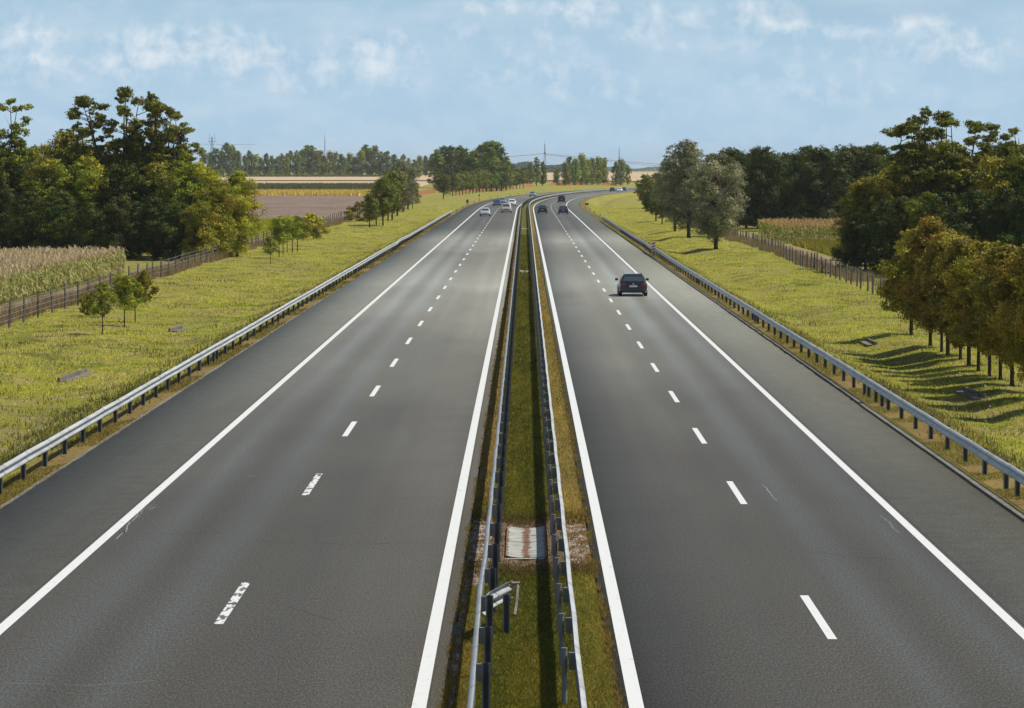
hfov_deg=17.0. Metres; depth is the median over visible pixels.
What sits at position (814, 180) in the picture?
broadleaf tree
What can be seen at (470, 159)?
field tree
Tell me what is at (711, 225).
silver willow tree
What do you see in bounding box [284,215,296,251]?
young tree
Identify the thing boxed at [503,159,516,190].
field tree
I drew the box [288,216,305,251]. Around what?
young tree
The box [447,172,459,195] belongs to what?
roadside tree
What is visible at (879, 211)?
broadleaf tree
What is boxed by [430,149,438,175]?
field tree
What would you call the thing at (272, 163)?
field tree
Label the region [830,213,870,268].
broadleaf tree
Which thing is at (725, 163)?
broadleaf tree
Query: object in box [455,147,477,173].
field tree
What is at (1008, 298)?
maple tree
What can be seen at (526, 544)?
drain slab
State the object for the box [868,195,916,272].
broadleaf tree
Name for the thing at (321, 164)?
poplar tree
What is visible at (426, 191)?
netting fence
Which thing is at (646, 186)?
roadside tree
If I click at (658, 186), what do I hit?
silver willow tree
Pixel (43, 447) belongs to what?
guard rail
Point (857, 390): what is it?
verge grass
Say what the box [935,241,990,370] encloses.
maple tree
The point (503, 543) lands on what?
bare soil
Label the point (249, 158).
field tree
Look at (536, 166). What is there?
field tree
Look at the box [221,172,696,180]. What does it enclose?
stubble field
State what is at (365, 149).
field tree
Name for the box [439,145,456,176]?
field tree
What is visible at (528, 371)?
median grass
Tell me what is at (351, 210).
shrub
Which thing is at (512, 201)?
hatch car
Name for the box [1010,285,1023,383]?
maple tree
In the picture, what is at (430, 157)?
field tree
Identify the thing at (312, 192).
ripe crop
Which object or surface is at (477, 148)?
field tree
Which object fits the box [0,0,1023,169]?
sky
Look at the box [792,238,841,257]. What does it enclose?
yellow crop
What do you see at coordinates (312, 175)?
green crop
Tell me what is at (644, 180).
roadside tree
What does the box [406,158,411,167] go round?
field tree
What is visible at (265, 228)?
yellow crop
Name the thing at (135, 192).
broadleaf tree
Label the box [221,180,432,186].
stubble field
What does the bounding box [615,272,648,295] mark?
estate car
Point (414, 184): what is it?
silver willow tree
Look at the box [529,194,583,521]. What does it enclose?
dry strip
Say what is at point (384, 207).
roadside tree
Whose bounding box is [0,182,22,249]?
broadleaf tree
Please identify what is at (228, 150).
field tree
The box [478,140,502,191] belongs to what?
field tree
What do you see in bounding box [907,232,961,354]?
maple tree
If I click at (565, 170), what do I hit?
poplar tree
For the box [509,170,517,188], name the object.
roadside tree
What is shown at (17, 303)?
dry field
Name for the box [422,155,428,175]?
field tree
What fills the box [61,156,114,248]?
locust tree
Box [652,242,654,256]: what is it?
hazard marker
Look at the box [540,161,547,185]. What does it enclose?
field tree
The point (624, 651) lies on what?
edge line marking
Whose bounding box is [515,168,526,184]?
roadside tree
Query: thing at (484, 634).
guard rail
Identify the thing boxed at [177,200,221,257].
locust tree
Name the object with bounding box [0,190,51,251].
broadleaf tree
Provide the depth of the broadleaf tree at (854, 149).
505.41 m
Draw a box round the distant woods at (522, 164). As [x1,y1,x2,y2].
[407,161,532,171]
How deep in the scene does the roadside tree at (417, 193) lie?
760.94 m
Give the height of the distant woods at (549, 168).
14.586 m
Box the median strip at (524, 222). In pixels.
[451,189,631,707]
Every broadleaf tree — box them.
[0,160,40,248]
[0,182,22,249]
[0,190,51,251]
[23,144,51,162]
[31,190,84,249]
[66,201,108,250]
[92,161,156,254]
[94,195,143,259]
[114,150,146,255]
[124,196,177,259]
[156,200,198,259]
[701,154,747,222]
[708,147,753,226]
[735,145,803,228]
[737,155,787,226]
[739,153,751,227]
[771,152,788,217]
[772,156,800,219]
[779,151,794,159]
[782,144,857,221]
[783,145,814,215]
[787,157,843,218]
[823,143,872,208]
[823,150,861,216]
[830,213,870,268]
[837,166,886,261]
[846,142,889,194]
[859,198,902,272]
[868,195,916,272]
[879,150,901,183]
[888,145,977,253]
[913,192,978,238]
[957,188,993,242]
[976,185,1023,247]
[996,190,1023,248]
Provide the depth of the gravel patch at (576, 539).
73.60 m
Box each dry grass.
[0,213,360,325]
[685,221,906,301]
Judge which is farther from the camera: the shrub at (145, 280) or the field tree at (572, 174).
the field tree at (572, 174)
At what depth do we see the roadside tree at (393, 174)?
599.26 m
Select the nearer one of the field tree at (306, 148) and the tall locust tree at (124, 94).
the tall locust tree at (124, 94)
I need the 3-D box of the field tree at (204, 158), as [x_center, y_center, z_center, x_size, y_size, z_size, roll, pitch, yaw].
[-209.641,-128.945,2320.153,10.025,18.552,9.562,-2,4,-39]
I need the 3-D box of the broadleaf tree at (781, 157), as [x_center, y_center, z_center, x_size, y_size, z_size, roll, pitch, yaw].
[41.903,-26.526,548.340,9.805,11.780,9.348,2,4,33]
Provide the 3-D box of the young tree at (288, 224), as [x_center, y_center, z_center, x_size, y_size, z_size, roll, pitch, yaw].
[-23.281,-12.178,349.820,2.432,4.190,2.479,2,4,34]
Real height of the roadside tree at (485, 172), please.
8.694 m
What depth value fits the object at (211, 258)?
248.11 m
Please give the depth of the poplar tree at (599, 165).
1704.93 m
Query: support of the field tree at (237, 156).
on the ground at (436, 200)
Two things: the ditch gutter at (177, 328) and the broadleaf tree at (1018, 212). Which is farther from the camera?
the broadleaf tree at (1018, 212)
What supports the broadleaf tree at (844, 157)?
on the ground at (436, 200)
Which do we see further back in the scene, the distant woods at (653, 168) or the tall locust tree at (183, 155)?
the distant woods at (653, 168)
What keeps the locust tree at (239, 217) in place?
on the ground at (436, 200)
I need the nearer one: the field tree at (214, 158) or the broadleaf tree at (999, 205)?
the broadleaf tree at (999, 205)
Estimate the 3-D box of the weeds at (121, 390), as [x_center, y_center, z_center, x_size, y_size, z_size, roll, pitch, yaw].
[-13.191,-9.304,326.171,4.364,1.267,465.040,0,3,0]
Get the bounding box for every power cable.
[182,143,255,144]
[544,153,677,165]
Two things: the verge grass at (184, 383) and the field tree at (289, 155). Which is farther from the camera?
the field tree at (289, 155)
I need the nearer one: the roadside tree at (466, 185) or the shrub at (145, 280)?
the shrub at (145, 280)
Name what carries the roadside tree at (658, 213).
on the ground at (436, 200)
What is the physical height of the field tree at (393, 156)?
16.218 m
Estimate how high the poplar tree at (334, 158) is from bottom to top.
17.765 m
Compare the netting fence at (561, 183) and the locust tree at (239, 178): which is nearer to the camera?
the locust tree at (239, 178)
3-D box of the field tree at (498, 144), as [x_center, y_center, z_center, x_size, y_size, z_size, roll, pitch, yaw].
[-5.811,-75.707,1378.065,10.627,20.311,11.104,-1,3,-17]
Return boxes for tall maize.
[230,182,373,189]
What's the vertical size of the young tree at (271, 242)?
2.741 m
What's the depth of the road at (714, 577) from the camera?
77.41 m
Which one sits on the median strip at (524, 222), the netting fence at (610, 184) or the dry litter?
the dry litter
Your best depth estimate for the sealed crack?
77.16 m
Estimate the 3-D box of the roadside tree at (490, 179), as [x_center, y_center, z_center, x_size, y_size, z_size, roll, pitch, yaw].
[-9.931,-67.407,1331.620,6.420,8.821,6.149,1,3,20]
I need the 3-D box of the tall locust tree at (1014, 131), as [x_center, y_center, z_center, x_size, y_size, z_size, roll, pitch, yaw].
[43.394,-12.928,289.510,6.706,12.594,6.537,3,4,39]
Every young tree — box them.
[85,282,118,334]
[110,273,139,326]
[127,280,148,320]
[262,236,279,263]
[268,216,289,256]
[275,214,294,254]
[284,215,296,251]
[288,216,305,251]
[289,215,309,250]
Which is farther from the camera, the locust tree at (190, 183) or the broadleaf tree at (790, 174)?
the broadleaf tree at (790, 174)
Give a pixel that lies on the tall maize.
(311, 185)
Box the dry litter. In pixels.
[465,505,592,583]
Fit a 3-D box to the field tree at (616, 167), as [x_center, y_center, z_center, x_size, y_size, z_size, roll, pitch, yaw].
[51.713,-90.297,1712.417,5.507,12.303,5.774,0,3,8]
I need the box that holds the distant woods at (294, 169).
[205,164,392,171]
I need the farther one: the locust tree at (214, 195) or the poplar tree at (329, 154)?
the poplar tree at (329, 154)
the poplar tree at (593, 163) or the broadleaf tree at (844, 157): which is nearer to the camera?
the broadleaf tree at (844, 157)
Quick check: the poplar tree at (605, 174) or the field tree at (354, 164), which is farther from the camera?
the field tree at (354, 164)
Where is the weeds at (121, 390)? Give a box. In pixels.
[0,220,433,464]
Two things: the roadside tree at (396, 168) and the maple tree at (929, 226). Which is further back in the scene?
the roadside tree at (396, 168)
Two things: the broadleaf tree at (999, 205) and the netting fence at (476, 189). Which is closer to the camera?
the broadleaf tree at (999, 205)
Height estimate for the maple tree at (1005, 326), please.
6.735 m
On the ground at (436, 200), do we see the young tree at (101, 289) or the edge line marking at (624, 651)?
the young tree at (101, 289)
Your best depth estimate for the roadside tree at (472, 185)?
1232.85 m
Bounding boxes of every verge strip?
[0,190,577,502]
[581,191,1023,509]
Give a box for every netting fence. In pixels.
[418,189,435,194]
[453,185,512,192]
[550,182,584,185]
[603,183,618,185]
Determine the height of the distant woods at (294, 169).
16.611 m
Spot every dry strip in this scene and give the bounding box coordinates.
[477,189,627,496]
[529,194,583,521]
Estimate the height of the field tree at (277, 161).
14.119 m
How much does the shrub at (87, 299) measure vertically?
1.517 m
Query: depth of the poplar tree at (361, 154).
2318.88 m
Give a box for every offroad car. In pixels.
[500,203,512,212]
[557,195,565,201]
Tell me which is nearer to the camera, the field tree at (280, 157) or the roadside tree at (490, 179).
the roadside tree at (490, 179)
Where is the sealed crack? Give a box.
[116,507,153,538]
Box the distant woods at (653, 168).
[604,166,659,170]
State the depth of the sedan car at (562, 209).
607.41 m
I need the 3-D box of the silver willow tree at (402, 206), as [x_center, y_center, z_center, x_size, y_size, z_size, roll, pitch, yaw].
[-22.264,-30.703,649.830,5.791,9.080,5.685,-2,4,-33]
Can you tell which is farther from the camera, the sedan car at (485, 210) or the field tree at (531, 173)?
the field tree at (531, 173)
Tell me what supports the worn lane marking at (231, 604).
on the road at (112, 616)
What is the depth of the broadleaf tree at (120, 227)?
337.06 m
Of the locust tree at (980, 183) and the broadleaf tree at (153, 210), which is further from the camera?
the broadleaf tree at (153, 210)
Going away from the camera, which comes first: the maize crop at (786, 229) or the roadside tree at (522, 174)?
the maize crop at (786, 229)
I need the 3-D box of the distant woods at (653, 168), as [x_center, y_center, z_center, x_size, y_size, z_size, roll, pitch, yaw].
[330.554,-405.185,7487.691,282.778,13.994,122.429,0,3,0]
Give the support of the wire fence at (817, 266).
on the ground at (436, 200)
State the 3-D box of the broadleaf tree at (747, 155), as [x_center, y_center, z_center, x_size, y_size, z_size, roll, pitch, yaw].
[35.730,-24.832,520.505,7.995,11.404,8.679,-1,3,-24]
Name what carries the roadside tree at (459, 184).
on the ground at (436, 200)
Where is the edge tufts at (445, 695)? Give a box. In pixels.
[436,307,504,707]
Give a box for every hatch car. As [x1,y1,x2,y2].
[507,199,516,205]
[537,205,547,212]
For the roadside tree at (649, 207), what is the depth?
569.27 m
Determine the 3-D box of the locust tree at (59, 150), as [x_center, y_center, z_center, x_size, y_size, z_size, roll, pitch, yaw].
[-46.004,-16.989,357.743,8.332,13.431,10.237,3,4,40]
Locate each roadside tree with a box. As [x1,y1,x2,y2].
[358,192,380,226]
[365,186,390,224]
[372,175,402,225]
[374,175,403,220]
[384,165,406,213]
[385,170,408,219]
[410,182,420,208]
[432,174,452,198]
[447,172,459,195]
[450,174,465,195]
[457,173,465,194]
[460,172,469,194]
[464,171,474,190]
[469,173,475,193]
[470,169,483,192]
[470,171,478,192]
[475,169,488,192]
[480,170,488,191]
[484,170,495,191]
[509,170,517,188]
[512,171,520,185]
[514,168,523,188]
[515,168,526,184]
[521,167,529,187]
[633,173,651,200]
[640,179,653,202]
[641,181,663,220]
[649,190,664,223]
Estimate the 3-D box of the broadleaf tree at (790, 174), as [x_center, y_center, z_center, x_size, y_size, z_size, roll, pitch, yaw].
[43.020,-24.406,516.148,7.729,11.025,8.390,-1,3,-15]
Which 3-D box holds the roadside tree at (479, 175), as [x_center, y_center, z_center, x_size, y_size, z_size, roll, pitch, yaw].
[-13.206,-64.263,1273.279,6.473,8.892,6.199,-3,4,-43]
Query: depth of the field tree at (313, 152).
2312.68 m
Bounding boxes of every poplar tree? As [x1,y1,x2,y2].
[250,154,259,174]
[281,156,290,173]
[311,150,325,174]
[325,150,333,174]
[329,151,338,174]
[344,152,354,174]
[355,150,365,174]
[414,155,424,175]
[552,168,559,182]
[560,161,570,185]
[571,158,581,184]
[577,153,589,184]
[583,159,592,184]
[589,157,597,183]
[593,156,603,184]
[596,157,608,182]
[615,158,627,185]
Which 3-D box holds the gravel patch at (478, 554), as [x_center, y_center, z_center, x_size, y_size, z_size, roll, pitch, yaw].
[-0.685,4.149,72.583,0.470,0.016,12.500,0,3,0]
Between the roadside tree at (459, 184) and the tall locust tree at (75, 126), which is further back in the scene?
the roadside tree at (459, 184)
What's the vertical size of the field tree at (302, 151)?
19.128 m
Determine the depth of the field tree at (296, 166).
2297.06 m
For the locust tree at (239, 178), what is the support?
on the ground at (436, 200)
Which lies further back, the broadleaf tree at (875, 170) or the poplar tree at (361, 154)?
the poplar tree at (361, 154)
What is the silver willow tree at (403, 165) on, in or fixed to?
on the ground at (436, 200)
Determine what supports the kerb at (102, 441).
on the ground at (436, 200)
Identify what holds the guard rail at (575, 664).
on the median strip at (524, 222)
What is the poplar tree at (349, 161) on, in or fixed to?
on the ground at (436, 200)
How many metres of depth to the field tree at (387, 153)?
2311.53 m
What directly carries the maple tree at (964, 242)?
on the ground at (436, 200)
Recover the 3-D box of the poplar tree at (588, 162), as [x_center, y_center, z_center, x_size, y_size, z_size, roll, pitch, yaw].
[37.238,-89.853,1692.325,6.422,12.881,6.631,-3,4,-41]
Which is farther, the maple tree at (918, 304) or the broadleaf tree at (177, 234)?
the broadleaf tree at (177, 234)
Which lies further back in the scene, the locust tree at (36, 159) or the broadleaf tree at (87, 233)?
the locust tree at (36, 159)
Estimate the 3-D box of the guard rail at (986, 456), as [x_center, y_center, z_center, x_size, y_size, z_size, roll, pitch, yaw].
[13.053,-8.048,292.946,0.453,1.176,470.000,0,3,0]
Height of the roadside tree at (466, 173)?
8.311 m
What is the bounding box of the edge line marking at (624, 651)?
[0,191,1023,707]
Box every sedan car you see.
[479,207,490,215]
[492,199,501,205]
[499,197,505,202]
[529,191,535,195]
[557,206,568,213]
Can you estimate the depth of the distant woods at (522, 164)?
5149.15 m
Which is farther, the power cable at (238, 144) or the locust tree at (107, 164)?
the power cable at (238, 144)
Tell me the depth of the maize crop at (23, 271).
257.71 m
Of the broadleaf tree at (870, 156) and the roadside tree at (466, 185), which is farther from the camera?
the roadside tree at (466, 185)
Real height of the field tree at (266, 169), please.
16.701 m
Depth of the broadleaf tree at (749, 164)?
509.97 m
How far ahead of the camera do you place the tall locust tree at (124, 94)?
348.50 m
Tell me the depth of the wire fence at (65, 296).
236.41 m
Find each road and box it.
[0,188,637,707]
[532,189,1023,707]
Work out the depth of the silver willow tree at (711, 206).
449.36 m
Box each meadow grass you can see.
[586,204,1023,470]
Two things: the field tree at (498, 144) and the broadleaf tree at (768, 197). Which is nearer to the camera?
the broadleaf tree at (768, 197)
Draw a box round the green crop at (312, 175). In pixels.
[219,174,380,176]
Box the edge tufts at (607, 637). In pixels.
[548,308,625,707]
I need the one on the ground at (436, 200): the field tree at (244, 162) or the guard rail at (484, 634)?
the field tree at (244, 162)
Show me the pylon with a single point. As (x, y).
(211, 141)
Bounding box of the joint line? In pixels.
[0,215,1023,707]
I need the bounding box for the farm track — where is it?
[738,234,873,270]
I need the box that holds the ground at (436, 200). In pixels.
[0,170,1023,661]
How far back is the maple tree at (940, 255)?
156.99 m
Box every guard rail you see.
[0,210,451,494]
[467,187,630,707]
[528,187,636,707]
[602,216,1023,496]
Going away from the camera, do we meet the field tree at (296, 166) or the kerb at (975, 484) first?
the kerb at (975, 484)
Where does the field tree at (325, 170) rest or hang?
on the ground at (436, 200)
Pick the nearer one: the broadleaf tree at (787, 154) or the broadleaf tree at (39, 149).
the broadleaf tree at (39, 149)
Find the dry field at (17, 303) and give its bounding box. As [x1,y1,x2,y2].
[0,221,327,312]
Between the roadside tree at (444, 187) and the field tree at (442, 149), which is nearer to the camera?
the roadside tree at (444, 187)
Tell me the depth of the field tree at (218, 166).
2322.40 m
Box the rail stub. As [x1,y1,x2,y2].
[482,580,519,632]
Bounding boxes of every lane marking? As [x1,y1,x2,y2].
[214,473,322,623]
[342,195,836,638]
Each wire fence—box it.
[0,207,362,327]
[729,228,886,301]
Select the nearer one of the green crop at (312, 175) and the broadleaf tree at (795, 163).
the broadleaf tree at (795, 163)
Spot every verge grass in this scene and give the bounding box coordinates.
[0,215,452,508]
[595,215,1023,499]
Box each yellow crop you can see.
[241,217,326,240]
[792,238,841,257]
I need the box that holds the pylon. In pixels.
[207,134,216,154]
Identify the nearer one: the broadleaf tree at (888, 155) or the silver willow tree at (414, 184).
the broadleaf tree at (888, 155)
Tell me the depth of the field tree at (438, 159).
1477.21 m
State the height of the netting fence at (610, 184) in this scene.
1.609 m
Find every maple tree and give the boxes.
[872,226,925,334]
[886,214,971,345]
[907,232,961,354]
[908,232,947,351]
[917,235,991,365]
[925,241,962,359]
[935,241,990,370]
[948,251,997,376]
[959,259,1013,379]
[967,240,1021,385]
[983,243,1023,367]
[988,236,1023,377]
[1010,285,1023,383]
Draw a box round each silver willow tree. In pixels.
[389,160,420,211]
[394,169,410,215]
[403,166,419,209]
[647,150,691,230]
[653,139,718,237]
[671,151,750,248]
[709,166,739,232]
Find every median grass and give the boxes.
[446,234,517,707]
[474,234,578,707]
[532,234,616,707]
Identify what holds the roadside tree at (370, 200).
on the ground at (436, 200)
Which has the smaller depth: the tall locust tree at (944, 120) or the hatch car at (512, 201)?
the tall locust tree at (944, 120)
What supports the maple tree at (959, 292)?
on the ground at (436, 200)
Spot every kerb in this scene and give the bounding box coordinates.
[0,283,347,508]
[644,252,1023,520]
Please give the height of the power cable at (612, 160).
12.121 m
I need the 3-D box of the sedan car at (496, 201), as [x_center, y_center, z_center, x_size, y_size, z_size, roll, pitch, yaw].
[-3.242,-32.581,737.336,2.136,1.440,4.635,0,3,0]
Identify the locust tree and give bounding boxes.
[0,98,33,182]
[7,146,48,241]
[16,157,80,247]
[30,128,93,244]
[41,121,91,193]
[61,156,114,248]
[64,85,180,194]
[69,148,135,248]
[112,91,195,193]
[132,161,177,251]
[138,113,206,256]
[157,160,212,257]
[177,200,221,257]
[184,161,224,217]
[189,179,247,256]
[220,184,257,256]
[223,168,267,255]
[830,176,898,271]
[861,159,924,262]
[870,110,1013,192]
[884,106,981,200]
[892,192,942,266]
[906,144,986,237]
[952,150,1002,236]
[974,140,1023,242]
[985,127,1023,228]
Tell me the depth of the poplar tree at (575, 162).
1677.16 m
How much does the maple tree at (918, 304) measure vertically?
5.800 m
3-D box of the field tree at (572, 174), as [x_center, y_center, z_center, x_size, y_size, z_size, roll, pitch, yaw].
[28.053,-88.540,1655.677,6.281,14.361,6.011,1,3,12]
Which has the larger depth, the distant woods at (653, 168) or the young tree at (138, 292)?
the distant woods at (653, 168)
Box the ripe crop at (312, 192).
[247,188,371,195]
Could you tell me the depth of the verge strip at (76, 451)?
114.90 m
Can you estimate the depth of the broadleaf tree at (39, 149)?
391.30 m
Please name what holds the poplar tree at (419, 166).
on the ground at (436, 200)
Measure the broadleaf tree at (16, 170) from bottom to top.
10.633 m
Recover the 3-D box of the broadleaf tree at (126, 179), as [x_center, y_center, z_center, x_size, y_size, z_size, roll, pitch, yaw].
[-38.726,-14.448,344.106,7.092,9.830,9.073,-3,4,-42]
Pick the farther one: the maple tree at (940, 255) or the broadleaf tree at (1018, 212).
the broadleaf tree at (1018, 212)
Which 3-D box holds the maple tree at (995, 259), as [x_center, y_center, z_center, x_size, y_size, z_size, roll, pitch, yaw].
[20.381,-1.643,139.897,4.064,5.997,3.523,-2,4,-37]
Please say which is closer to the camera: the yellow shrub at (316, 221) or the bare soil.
the bare soil
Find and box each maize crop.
[0,245,126,306]
[757,217,842,243]
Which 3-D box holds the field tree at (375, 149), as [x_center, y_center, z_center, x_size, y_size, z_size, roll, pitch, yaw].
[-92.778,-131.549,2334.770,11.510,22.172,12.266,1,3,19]
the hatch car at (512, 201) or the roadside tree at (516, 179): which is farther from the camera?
the roadside tree at (516, 179)
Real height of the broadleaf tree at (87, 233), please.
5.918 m
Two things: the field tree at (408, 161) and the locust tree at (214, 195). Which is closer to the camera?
the locust tree at (214, 195)
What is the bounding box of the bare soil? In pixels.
[491,519,562,570]
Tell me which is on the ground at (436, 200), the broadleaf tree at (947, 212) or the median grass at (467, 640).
the broadleaf tree at (947, 212)
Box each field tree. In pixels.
[199,151,210,169]
[207,152,213,167]
[208,147,220,174]
[216,150,224,174]
[218,142,235,174]
[227,145,238,173]
[232,150,245,173]
[241,155,248,174]
[246,151,254,174]
[255,157,264,174]
[261,153,270,173]
[269,155,274,174]
[273,156,283,174]
[278,153,283,173]
[285,150,295,174]
[291,150,302,174]
[295,149,307,174]
[299,145,313,173]
[305,145,321,174]
[319,155,328,174]
[335,154,346,174]
[350,157,358,174]
[361,144,371,173]
[365,150,377,174]
[369,145,380,174]
[374,151,388,175]
[382,151,391,172]
[388,154,396,169]
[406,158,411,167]
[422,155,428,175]
[425,151,444,185]
[428,154,433,174]
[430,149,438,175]
[433,145,454,182]
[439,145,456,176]
[447,145,462,175]
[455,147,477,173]
[463,150,478,172]
[469,144,483,171]
[471,141,499,190]
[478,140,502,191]
[492,141,509,190]
[494,146,513,190]
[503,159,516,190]
[526,162,536,184]
[532,156,541,185]
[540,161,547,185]
[566,156,576,184]
[610,161,619,183]
[623,164,631,184]
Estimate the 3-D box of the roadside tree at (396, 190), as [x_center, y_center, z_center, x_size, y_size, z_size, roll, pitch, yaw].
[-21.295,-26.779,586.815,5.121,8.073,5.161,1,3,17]
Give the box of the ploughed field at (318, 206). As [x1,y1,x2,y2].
[246,196,418,219]
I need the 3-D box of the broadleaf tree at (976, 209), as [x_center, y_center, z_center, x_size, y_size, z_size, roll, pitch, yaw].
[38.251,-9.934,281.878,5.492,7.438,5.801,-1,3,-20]
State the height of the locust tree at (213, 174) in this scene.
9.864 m
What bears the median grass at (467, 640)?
on the dry strip at (493, 415)
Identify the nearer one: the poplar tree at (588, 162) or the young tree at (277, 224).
the young tree at (277, 224)
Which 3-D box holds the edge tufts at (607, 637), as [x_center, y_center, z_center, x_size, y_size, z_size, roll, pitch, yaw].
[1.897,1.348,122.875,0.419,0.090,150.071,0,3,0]
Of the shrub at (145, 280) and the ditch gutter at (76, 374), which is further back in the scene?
the shrub at (145, 280)
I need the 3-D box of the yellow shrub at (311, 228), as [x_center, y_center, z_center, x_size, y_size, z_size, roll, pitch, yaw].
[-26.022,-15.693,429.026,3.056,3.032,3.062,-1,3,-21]
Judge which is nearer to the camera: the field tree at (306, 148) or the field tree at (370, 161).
the field tree at (370, 161)
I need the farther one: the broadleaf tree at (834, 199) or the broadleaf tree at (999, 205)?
the broadleaf tree at (834, 199)
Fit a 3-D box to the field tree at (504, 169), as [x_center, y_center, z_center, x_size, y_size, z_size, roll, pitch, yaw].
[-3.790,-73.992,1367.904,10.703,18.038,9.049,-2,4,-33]
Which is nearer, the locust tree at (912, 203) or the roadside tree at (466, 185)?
the locust tree at (912, 203)
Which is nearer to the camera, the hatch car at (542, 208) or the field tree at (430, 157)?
the hatch car at (542, 208)
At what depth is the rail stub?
59.92 m
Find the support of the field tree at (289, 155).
on the ground at (436, 200)
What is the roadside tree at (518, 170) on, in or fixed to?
on the ground at (436, 200)
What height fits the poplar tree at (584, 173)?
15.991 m
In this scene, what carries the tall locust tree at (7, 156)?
on the ground at (436, 200)
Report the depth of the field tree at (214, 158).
2333.58 m
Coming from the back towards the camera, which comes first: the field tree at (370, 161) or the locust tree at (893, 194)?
the field tree at (370, 161)
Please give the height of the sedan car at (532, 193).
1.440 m
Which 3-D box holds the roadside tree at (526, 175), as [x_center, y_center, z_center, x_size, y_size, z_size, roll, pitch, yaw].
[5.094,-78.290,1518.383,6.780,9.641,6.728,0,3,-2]
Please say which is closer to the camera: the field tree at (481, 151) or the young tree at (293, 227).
the young tree at (293, 227)
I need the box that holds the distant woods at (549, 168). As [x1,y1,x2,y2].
[545,164,562,172]
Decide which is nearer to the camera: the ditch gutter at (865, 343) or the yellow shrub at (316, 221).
the ditch gutter at (865, 343)
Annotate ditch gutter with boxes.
[57,368,94,382]
[168,326,189,331]
[858,338,876,345]
[953,386,986,399]
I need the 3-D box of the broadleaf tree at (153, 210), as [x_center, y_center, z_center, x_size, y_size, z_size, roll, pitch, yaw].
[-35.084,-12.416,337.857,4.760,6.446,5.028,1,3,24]
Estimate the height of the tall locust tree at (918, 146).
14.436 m
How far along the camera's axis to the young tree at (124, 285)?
194.91 m
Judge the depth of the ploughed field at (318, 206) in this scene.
831.42 m
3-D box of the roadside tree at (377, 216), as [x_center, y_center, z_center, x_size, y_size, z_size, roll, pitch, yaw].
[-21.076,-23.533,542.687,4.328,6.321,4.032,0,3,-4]
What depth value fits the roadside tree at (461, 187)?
1169.48 m
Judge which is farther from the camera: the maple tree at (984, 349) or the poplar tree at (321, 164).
the poplar tree at (321, 164)
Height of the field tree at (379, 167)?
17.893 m
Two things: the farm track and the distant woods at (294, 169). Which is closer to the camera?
the farm track
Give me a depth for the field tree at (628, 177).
1743.78 m
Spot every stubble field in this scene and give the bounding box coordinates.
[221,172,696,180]
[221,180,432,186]
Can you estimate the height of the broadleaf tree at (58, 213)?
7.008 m
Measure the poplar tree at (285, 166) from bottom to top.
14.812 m
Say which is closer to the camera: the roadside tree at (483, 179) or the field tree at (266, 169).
the roadside tree at (483, 179)
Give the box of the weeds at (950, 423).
[606,225,1023,471]
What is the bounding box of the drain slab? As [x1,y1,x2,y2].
[505,526,546,560]
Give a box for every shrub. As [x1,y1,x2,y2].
[78,292,94,315]
[134,269,159,300]
[300,217,313,237]
[303,212,331,238]
[343,201,367,220]
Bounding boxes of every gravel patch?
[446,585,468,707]
[463,519,492,585]
[561,524,590,564]
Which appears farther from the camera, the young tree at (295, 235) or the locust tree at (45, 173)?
the young tree at (295, 235)

